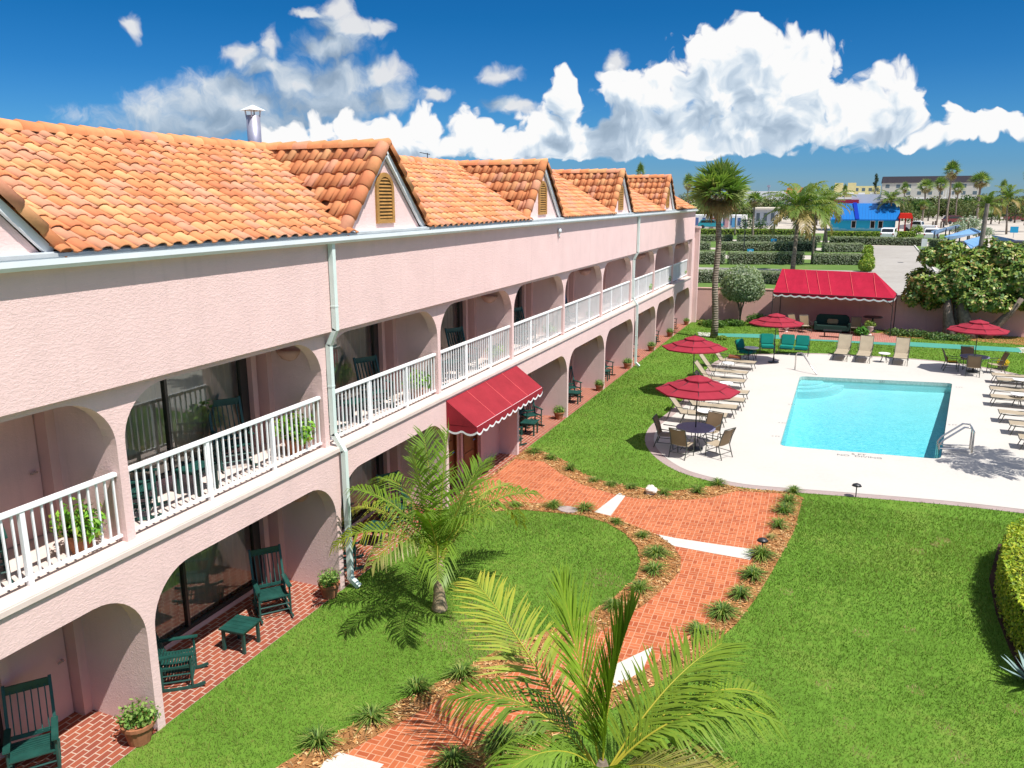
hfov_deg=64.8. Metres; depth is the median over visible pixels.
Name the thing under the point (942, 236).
verge
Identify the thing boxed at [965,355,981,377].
sling chair
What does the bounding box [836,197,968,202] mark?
motel row
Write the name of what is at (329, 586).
potted plant
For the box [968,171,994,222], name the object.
cabbage palm
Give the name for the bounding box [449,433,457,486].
entrance door
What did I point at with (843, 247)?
hedge row
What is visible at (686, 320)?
potted plant
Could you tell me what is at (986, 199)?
coconut palm
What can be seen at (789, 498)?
lily turf
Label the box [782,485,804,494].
lily turf
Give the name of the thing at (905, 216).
red canopy
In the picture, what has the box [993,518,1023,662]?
clipped hedge
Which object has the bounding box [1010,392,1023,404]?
round table
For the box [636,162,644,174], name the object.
cabbage palm
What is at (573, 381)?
rocking chair
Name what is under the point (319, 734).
lily turf
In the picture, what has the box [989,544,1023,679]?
shrub bed
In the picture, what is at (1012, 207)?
tree
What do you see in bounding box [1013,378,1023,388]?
round table
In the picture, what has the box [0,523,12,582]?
rocking chair
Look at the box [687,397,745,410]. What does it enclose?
sun lounger
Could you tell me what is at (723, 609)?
lily turf
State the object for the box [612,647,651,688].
concrete strip
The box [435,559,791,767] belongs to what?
coconut palm
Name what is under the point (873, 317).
bar table
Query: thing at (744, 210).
tree
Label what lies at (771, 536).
lily turf
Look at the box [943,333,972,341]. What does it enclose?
ground cover clump
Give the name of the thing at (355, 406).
side table
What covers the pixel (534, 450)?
lily turf
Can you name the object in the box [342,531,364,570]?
rocking chair
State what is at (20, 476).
closet door
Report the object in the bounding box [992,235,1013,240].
parking shelter
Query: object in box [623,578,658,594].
lily turf
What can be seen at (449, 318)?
sliding door
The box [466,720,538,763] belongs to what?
lily turf
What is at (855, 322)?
sling chair
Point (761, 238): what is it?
hedge row
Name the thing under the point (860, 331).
shade plant
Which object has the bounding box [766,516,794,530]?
lily turf
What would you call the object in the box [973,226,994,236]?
tree
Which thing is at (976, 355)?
round table
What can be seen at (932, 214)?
tree
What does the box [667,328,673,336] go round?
potted plant
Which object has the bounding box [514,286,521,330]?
sliding door
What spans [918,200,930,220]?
cabbage palm
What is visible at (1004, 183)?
cabbage palm
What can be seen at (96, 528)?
potted plant
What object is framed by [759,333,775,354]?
cushioned armchair
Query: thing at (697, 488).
lily turf
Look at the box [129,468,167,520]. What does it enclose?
rocking chair
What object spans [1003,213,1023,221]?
parked car
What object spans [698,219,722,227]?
parked car
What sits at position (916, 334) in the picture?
ground cover clump
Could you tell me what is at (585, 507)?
lily turf
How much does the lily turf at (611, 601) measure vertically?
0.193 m
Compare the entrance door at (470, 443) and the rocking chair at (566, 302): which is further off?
the rocking chair at (566, 302)
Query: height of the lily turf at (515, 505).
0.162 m
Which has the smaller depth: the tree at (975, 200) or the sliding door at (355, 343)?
the sliding door at (355, 343)
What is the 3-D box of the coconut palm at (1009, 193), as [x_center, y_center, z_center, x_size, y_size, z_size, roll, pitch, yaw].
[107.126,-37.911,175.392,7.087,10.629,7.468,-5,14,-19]
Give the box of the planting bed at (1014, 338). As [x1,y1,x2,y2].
[881,330,1023,344]
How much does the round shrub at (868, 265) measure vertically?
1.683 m
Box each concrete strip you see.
[320,752,383,767]
[595,493,624,515]
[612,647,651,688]
[657,534,753,559]
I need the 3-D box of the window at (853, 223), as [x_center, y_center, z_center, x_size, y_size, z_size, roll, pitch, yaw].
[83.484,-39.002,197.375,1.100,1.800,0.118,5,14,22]
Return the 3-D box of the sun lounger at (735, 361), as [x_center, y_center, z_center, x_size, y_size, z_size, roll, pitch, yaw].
[10.523,-1.278,38.425,2.160,1.070,0.746,6,14,26]
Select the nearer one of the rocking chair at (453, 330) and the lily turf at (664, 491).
the lily turf at (664, 491)
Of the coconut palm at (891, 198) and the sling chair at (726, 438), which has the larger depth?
the coconut palm at (891, 198)
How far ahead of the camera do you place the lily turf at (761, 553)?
18.10 m
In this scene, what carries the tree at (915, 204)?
on the ground at (995, 227)
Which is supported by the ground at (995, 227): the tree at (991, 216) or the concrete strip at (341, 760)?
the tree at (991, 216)
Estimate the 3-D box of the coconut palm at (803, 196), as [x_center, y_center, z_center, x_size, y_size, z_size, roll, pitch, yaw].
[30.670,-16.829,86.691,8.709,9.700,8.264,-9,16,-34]
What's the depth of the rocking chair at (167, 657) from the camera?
13.43 m
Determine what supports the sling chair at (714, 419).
on the pool deck
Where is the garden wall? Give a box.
[696,287,1023,336]
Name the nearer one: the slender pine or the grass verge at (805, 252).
the grass verge at (805, 252)
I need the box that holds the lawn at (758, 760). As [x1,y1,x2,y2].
[110,320,1023,767]
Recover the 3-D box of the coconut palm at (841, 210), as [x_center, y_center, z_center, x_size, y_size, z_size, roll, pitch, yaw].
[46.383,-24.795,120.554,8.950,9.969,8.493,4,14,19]
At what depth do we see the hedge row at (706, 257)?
98.76 m
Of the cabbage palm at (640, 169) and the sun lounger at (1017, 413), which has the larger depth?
the cabbage palm at (640, 169)
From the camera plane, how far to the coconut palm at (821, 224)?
96.58 m
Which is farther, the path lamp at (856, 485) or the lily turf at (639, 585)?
the path lamp at (856, 485)
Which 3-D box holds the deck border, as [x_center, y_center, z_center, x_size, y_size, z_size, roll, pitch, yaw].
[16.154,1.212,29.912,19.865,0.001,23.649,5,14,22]
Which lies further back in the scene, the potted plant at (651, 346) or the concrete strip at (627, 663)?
the potted plant at (651, 346)
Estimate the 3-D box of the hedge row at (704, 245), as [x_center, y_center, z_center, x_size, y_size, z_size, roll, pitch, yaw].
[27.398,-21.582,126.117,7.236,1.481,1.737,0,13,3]
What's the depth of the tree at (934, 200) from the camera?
319.13 m
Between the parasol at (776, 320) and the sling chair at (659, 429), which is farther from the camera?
the parasol at (776, 320)
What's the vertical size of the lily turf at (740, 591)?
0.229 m
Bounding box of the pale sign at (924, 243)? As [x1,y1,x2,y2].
[921,239,927,247]
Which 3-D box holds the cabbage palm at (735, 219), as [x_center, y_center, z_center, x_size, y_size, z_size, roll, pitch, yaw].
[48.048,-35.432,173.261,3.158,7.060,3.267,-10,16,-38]
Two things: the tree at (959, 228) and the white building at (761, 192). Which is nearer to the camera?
the tree at (959, 228)
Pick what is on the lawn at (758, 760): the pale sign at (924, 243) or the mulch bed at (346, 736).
the mulch bed at (346, 736)
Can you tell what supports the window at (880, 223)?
in the beach store at (866, 215)
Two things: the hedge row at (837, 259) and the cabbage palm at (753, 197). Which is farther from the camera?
the cabbage palm at (753, 197)
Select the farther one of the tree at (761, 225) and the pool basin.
the tree at (761, 225)
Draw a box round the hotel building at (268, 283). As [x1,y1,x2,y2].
[0,105,701,758]
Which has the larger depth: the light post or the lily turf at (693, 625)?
the light post
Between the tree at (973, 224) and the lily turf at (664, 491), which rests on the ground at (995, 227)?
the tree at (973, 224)
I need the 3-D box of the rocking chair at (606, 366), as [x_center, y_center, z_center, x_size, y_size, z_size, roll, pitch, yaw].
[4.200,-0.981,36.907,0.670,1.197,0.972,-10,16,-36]
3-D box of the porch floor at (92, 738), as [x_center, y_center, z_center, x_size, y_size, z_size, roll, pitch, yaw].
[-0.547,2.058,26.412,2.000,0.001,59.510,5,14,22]
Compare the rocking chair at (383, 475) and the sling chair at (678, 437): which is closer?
the rocking chair at (383, 475)
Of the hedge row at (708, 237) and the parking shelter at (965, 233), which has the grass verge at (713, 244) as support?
the hedge row at (708, 237)
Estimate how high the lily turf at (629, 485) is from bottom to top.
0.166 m
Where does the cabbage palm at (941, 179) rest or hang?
on the ground at (995, 227)
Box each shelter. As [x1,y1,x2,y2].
[931,225,960,238]
[945,228,980,240]
[963,236,979,253]
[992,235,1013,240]
[1001,240,1023,253]
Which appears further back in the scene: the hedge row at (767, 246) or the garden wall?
the hedge row at (767, 246)
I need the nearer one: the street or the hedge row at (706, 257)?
the street
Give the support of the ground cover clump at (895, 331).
on the planting bed at (1014, 338)
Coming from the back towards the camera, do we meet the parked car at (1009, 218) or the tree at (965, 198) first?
the tree at (965, 198)
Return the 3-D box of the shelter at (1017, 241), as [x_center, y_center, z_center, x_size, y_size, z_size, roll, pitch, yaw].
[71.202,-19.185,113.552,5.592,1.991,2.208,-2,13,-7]
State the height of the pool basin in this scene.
1.312 m
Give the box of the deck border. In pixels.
[645,353,1023,512]
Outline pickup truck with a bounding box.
[899,221,937,230]
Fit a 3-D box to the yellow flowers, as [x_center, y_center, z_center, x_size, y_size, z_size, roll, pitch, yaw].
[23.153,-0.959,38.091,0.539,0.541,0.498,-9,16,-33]
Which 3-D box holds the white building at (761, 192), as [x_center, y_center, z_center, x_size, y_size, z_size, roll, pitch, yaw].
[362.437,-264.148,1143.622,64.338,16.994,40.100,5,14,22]
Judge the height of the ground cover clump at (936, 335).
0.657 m
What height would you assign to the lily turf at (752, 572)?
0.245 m
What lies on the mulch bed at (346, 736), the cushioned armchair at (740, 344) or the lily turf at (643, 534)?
the lily turf at (643, 534)
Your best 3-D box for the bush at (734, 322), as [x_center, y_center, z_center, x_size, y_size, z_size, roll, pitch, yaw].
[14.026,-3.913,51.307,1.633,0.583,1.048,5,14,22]
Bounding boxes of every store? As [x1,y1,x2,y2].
[754,207,778,225]
[830,194,900,230]
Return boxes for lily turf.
[291,719,345,758]
[342,699,400,736]
[393,671,443,701]
[421,741,482,767]
[437,659,485,685]
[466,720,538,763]
[493,644,523,661]
[508,500,523,508]
[513,716,552,739]
[525,446,544,455]
[539,498,565,509]
[543,452,561,460]
[559,462,580,471]
[564,620,593,634]
[571,500,598,512]
[589,476,603,482]
[597,596,623,615]
[603,480,620,486]
[607,516,624,525]
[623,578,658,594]
[624,482,638,488]
[632,530,652,538]
[634,558,669,578]
[640,543,673,561]
[657,487,671,496]
[680,619,721,639]
[688,484,710,493]
[700,599,748,623]
[709,477,727,486]
[722,583,757,600]
[737,564,769,584]
[743,544,781,564]
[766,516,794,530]
[766,532,778,540]
[768,501,800,515]
[775,493,801,506]
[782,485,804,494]
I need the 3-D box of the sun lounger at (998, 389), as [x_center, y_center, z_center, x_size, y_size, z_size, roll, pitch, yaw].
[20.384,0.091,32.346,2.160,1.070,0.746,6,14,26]
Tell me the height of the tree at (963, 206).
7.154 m
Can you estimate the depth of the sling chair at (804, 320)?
48.83 m
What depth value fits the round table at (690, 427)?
25.91 m
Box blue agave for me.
[1000,651,1023,678]
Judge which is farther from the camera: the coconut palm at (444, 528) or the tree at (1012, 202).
the tree at (1012, 202)
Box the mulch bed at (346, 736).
[278,448,802,767]
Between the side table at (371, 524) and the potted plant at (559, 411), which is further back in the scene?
the potted plant at (559, 411)
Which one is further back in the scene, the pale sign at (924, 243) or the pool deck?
the pale sign at (924, 243)
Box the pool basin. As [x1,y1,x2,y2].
[780,376,951,457]
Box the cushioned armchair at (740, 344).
[735,338,756,359]
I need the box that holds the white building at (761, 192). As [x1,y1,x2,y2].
[744,191,786,201]
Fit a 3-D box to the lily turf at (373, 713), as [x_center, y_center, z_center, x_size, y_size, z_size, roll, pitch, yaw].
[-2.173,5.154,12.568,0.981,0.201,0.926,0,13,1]
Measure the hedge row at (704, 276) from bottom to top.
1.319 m
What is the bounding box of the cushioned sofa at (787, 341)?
[778,334,810,356]
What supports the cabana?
on the lawn at (758, 760)
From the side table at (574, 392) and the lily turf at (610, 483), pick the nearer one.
the lily turf at (610, 483)
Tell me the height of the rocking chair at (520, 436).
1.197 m
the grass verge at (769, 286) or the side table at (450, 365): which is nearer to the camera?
the side table at (450, 365)
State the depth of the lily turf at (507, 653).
14.24 m
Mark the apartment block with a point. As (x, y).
(891, 184)
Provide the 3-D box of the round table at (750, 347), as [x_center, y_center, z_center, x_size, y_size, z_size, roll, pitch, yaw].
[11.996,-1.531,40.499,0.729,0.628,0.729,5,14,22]
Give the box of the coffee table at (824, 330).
[823,329,841,336]
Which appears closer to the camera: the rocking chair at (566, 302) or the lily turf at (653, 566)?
the lily turf at (653, 566)
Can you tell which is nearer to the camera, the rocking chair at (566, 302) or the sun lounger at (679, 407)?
the sun lounger at (679, 407)
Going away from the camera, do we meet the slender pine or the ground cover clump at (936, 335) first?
the ground cover clump at (936, 335)
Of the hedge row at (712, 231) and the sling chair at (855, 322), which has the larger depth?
the hedge row at (712, 231)
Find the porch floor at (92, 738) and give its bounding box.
[0,324,686,767]
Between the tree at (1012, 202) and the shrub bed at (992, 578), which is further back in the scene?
the tree at (1012, 202)
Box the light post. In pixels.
[743,220,747,251]
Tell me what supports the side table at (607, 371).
on the porch floor at (92, 738)
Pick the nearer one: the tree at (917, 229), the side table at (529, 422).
the side table at (529, 422)
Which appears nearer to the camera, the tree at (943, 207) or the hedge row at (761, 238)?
the hedge row at (761, 238)
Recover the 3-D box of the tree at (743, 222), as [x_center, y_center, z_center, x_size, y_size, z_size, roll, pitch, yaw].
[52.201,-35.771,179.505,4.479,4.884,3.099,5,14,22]
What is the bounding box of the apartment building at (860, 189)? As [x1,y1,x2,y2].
[833,183,880,196]
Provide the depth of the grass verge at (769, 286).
75.13 m
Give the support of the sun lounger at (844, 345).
on the pool deck
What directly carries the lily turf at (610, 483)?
on the mulch bed at (346, 736)
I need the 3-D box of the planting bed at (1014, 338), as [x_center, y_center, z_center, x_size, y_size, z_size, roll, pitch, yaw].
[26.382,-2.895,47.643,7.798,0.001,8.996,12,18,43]
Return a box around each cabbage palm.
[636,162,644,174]
[681,158,753,337]
[683,173,692,202]
[733,205,742,235]
[745,190,763,235]
[842,183,848,197]
[900,181,910,220]
[916,178,936,220]
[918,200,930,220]
[934,176,949,224]
[943,160,963,224]
[952,182,965,223]
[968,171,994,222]
[998,178,1008,223]
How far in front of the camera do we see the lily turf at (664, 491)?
22.09 m
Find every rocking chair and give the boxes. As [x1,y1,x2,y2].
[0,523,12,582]
[1,674,61,767]
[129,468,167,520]
[155,631,208,692]
[206,396,257,471]
[248,544,293,623]
[328,399,345,433]
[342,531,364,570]
[353,354,396,411]
[376,470,415,528]
[444,326,481,371]
[514,306,539,344]
[519,399,544,427]
[519,427,526,445]
[565,293,577,324]
[568,366,582,398]
[605,360,615,376]
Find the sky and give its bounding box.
[0,0,1023,198]
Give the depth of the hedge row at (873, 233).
165.53 m
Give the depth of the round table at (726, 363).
37.53 m
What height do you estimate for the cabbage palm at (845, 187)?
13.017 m
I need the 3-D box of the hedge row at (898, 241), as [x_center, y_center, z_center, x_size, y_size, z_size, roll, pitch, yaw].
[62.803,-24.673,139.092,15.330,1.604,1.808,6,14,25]
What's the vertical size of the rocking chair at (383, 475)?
1.197 m
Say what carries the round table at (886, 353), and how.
on the pool deck
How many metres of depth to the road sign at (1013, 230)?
159.46 m
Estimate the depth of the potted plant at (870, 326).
47.39 m
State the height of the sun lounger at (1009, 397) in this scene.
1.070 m
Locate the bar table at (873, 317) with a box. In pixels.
[863,315,882,331]
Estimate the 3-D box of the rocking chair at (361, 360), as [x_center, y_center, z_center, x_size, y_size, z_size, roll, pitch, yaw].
[-3.244,-0.013,19.165,0.670,1.197,0.972,-11,17,-38]
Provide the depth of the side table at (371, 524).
18.89 m
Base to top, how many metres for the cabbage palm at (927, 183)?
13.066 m
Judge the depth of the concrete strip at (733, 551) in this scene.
18.74 m
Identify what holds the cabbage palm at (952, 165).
on the ground at (995, 227)
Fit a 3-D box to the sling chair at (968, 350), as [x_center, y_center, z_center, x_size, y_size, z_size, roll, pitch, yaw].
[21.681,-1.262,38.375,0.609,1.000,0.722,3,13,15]
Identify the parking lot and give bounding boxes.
[870,246,940,294]
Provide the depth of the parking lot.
97.95 m
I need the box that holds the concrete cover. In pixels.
[557,506,576,512]
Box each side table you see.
[174,460,218,496]
[218,614,260,654]
[339,397,366,423]
[361,520,390,548]
[442,359,461,378]
[520,419,538,435]
[568,390,581,403]
[605,369,610,380]
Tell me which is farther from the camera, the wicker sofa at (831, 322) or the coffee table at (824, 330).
the wicker sofa at (831, 322)
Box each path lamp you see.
[757,537,767,547]
[852,483,861,496]
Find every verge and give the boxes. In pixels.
[698,278,775,288]
[699,259,861,270]
[700,241,868,247]
[700,249,866,254]
[733,233,946,241]
[917,246,1022,270]
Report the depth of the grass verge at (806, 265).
95.60 m
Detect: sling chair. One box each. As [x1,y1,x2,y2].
[652,414,676,448]
[668,427,694,460]
[697,410,723,445]
[705,427,735,460]
[787,314,801,330]
[798,315,812,332]
[850,316,861,332]
[941,348,958,370]
[959,346,975,368]
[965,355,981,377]
[986,351,1009,373]
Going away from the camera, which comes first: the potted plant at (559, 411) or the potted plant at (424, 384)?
the potted plant at (424, 384)
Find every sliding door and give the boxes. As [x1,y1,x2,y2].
[0,711,3,752]
[125,358,250,481]
[155,520,263,645]
[326,323,379,409]
[341,453,384,529]
[440,301,462,361]
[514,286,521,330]
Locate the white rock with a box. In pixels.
[645,485,657,494]
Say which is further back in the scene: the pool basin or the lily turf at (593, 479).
the pool basin
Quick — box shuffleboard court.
[718,333,1020,351]
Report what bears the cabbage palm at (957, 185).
on the ground at (995, 227)
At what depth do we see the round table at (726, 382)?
33.47 m
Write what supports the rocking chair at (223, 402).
on the hotel building at (268, 283)
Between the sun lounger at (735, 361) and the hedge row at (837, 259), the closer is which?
the sun lounger at (735, 361)
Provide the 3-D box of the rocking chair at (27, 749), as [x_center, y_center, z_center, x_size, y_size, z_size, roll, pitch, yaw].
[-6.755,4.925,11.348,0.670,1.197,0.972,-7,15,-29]
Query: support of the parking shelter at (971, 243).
on the lot verge at (919, 248)
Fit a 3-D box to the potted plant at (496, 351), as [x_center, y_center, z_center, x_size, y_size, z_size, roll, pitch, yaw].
[-0.520,-0.976,24.576,0.576,0.621,0.640,9,16,36]
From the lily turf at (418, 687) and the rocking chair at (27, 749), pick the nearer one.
the rocking chair at (27, 749)
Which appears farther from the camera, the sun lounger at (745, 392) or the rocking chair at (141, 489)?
the sun lounger at (745, 392)
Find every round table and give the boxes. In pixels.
[676,422,714,453]
[697,409,711,421]
[720,381,732,385]
[722,362,733,368]
[744,346,758,360]
[879,352,890,362]
[960,354,989,373]
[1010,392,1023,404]
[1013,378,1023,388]
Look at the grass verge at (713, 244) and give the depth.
143.49 m
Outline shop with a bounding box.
[695,214,747,228]
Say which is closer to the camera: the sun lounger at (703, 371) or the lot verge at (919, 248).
the sun lounger at (703, 371)
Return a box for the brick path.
[345,459,783,767]
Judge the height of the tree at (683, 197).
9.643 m
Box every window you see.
[695,217,698,224]
[851,221,855,227]
[870,221,874,227]
[878,221,882,227]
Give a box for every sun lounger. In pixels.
[666,397,728,426]
[678,399,738,418]
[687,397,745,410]
[694,360,746,389]
[694,370,749,402]
[699,354,748,378]
[710,353,756,370]
[832,333,852,361]
[855,335,873,363]
[892,337,910,363]
[989,386,1023,396]
[990,394,1023,406]
[991,372,1023,383]
[996,377,1023,386]
[998,409,1023,422]
[1008,420,1023,434]
[1017,433,1023,449]
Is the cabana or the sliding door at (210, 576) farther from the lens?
the cabana
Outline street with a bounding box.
[699,267,862,274]
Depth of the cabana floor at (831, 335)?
47.83 m
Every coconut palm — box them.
[329,417,543,613]
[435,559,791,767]
[761,181,837,268]
[791,189,845,263]
[796,183,856,242]
[822,196,845,243]
[873,188,907,210]
[970,191,1005,220]
[990,184,1023,233]
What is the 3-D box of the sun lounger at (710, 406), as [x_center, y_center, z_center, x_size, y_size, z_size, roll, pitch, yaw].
[7.352,0.611,30.246,2.159,1.070,0.746,5,14,21]
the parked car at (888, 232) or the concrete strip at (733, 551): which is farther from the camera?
the parked car at (888, 232)
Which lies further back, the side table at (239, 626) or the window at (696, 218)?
the window at (696, 218)
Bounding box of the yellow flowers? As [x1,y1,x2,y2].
[997,359,1009,369]
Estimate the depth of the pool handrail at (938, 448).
25.82 m
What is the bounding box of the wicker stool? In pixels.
[727,354,740,359]
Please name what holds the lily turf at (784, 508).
on the mulch bed at (346, 736)
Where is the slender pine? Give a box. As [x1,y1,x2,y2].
[873,173,878,193]
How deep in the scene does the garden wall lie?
50.15 m
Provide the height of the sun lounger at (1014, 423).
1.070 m
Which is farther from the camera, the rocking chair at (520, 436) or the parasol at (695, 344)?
the parasol at (695, 344)
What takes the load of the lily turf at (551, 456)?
on the mulch bed at (346, 736)
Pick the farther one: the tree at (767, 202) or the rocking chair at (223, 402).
the tree at (767, 202)
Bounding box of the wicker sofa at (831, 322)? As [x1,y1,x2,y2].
[813,314,849,331]
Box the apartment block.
[881,176,978,196]
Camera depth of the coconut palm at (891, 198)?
196.41 m
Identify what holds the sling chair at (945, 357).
on the pool deck
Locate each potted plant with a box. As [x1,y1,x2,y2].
[48,497,106,554]
[113,697,160,747]
[274,410,315,454]
[317,568,340,598]
[401,369,430,398]
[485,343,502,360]
[553,405,565,419]
[594,379,604,390]
[622,358,632,368]
[647,341,655,350]
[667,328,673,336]
[683,317,689,324]
[864,319,876,335]
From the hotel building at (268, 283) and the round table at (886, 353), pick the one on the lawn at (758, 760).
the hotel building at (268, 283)
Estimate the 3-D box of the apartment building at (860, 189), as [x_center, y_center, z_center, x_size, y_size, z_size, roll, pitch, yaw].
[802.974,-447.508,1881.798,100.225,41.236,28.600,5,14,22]
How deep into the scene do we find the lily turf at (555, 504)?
21.19 m
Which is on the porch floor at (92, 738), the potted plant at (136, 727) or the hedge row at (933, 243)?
the potted plant at (136, 727)
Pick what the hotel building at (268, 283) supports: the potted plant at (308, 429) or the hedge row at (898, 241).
the potted plant at (308, 429)
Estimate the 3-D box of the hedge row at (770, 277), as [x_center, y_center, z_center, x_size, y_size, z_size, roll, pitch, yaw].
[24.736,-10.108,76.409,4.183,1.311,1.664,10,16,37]
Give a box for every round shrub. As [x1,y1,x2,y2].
[857,258,874,271]
[861,248,873,257]
[861,253,874,263]
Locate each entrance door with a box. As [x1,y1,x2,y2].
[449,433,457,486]
[463,425,477,477]
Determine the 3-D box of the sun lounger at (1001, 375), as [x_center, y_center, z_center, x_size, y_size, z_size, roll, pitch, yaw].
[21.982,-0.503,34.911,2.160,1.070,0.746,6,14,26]
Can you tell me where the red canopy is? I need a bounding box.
[898,213,912,231]
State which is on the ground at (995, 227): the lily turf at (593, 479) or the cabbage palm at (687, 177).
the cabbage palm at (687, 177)
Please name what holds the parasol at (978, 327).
on the pool deck
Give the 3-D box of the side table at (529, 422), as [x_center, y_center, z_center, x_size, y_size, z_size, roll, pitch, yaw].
[0.610,1.503,27.820,0.520,0.445,0.544,4,14,18]
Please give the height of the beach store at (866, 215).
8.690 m
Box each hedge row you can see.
[698,269,728,282]
[699,250,725,264]
[700,228,800,234]
[700,234,732,240]
[700,241,710,249]
[721,241,817,250]
[726,251,804,264]
[736,234,821,242]
[750,269,780,284]
[812,253,863,264]
[821,242,863,251]
[827,230,915,236]
[829,236,924,245]
[928,238,952,247]
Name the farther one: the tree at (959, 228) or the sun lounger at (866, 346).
the tree at (959, 228)
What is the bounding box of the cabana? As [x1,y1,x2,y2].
[770,269,896,336]
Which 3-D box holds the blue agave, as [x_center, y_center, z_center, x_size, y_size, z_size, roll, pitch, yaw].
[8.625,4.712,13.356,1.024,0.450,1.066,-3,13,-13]
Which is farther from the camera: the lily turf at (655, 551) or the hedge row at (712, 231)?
the hedge row at (712, 231)
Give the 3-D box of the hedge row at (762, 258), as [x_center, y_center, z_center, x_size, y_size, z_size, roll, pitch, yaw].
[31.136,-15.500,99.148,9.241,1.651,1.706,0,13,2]
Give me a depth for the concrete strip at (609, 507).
21.33 m
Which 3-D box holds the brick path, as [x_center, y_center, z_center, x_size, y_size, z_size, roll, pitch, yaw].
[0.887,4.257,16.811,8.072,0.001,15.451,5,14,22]
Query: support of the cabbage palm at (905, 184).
on the ground at (995, 227)
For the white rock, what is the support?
on the mulch bed at (346, 736)
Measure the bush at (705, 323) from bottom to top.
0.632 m
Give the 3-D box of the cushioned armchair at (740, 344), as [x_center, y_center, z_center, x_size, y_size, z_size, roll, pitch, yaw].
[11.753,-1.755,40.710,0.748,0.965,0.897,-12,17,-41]
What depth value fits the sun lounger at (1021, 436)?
26.07 m
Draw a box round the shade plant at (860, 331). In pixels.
[854,326,869,335]
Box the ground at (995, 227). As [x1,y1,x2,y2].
[133,199,1023,565]
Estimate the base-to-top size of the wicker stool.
0.300 m
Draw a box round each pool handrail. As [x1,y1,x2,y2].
[794,352,817,374]
[935,423,974,457]
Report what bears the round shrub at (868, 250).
on the lot verge
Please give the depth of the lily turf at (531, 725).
12.30 m
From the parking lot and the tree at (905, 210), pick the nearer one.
the parking lot
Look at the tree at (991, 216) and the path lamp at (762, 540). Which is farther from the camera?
the tree at (991, 216)
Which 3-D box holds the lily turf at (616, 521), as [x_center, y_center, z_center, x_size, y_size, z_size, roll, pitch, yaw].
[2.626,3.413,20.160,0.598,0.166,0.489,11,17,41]
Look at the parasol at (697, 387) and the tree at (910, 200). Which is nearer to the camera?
the parasol at (697, 387)
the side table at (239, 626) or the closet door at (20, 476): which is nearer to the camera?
the closet door at (20, 476)
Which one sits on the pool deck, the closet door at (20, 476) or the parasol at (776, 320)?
the parasol at (776, 320)
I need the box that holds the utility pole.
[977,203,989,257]
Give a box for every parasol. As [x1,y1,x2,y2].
[655,372,739,451]
[662,334,727,375]
[749,312,803,363]
[947,318,1009,372]
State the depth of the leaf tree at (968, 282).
45.96 m
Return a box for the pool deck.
[654,354,1023,508]
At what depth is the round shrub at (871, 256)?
96.63 m
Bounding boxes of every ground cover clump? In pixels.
[883,327,908,335]
[902,329,928,337]
[922,331,948,340]
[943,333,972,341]
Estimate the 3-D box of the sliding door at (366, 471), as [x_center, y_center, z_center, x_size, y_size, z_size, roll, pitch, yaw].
[-4.284,2.447,19.286,0.286,2.320,4.154,5,14,22]
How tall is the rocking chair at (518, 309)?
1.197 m
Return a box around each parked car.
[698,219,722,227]
[880,227,896,236]
[923,228,939,238]
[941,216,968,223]
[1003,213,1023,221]
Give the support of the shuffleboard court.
on the lawn at (758, 760)
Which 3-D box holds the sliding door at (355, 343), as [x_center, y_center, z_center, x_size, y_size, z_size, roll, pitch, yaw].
[-4.293,-0.457,18.618,0.286,2.160,4.154,5,14,22]
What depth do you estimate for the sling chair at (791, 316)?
49.30 m
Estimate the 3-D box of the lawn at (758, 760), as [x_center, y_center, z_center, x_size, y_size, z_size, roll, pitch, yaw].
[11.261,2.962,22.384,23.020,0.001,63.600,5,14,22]
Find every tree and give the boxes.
[679,192,694,205]
[718,263,765,320]
[737,201,752,219]
[737,213,756,228]
[748,196,777,216]
[754,218,767,228]
[769,200,788,221]
[893,195,915,209]
[899,201,913,219]
[900,236,1023,338]
[902,208,921,222]
[905,197,935,218]
[909,224,923,235]
[919,204,939,220]
[927,196,945,217]
[933,197,964,216]
[948,200,970,216]
[949,221,967,232]
[952,195,980,214]
[953,215,981,228]
[958,202,982,221]
[965,193,1001,219]
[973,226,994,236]
[980,206,1003,223]
[1001,196,1023,216]
[1001,202,1023,222]
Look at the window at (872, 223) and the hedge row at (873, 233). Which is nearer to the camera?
the hedge row at (873, 233)
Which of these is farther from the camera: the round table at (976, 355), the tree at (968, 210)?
the tree at (968, 210)
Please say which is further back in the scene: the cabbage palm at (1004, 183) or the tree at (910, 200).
the tree at (910, 200)
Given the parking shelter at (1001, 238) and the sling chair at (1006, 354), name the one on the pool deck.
the sling chair at (1006, 354)
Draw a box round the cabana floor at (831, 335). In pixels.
[779,327,896,342]
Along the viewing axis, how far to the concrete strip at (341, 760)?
11.61 m
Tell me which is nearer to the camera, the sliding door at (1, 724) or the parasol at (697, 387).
the sliding door at (1, 724)
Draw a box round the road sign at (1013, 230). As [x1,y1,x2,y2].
[1010,227,1018,236]
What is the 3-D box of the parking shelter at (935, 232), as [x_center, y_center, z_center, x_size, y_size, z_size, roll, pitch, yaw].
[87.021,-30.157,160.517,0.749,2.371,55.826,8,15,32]
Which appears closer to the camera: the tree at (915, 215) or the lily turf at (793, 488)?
the lily turf at (793, 488)
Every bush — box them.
[700,319,730,327]
[716,335,727,339]
[723,318,745,325]
[745,313,766,324]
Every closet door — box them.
[0,415,48,548]
[7,627,73,740]

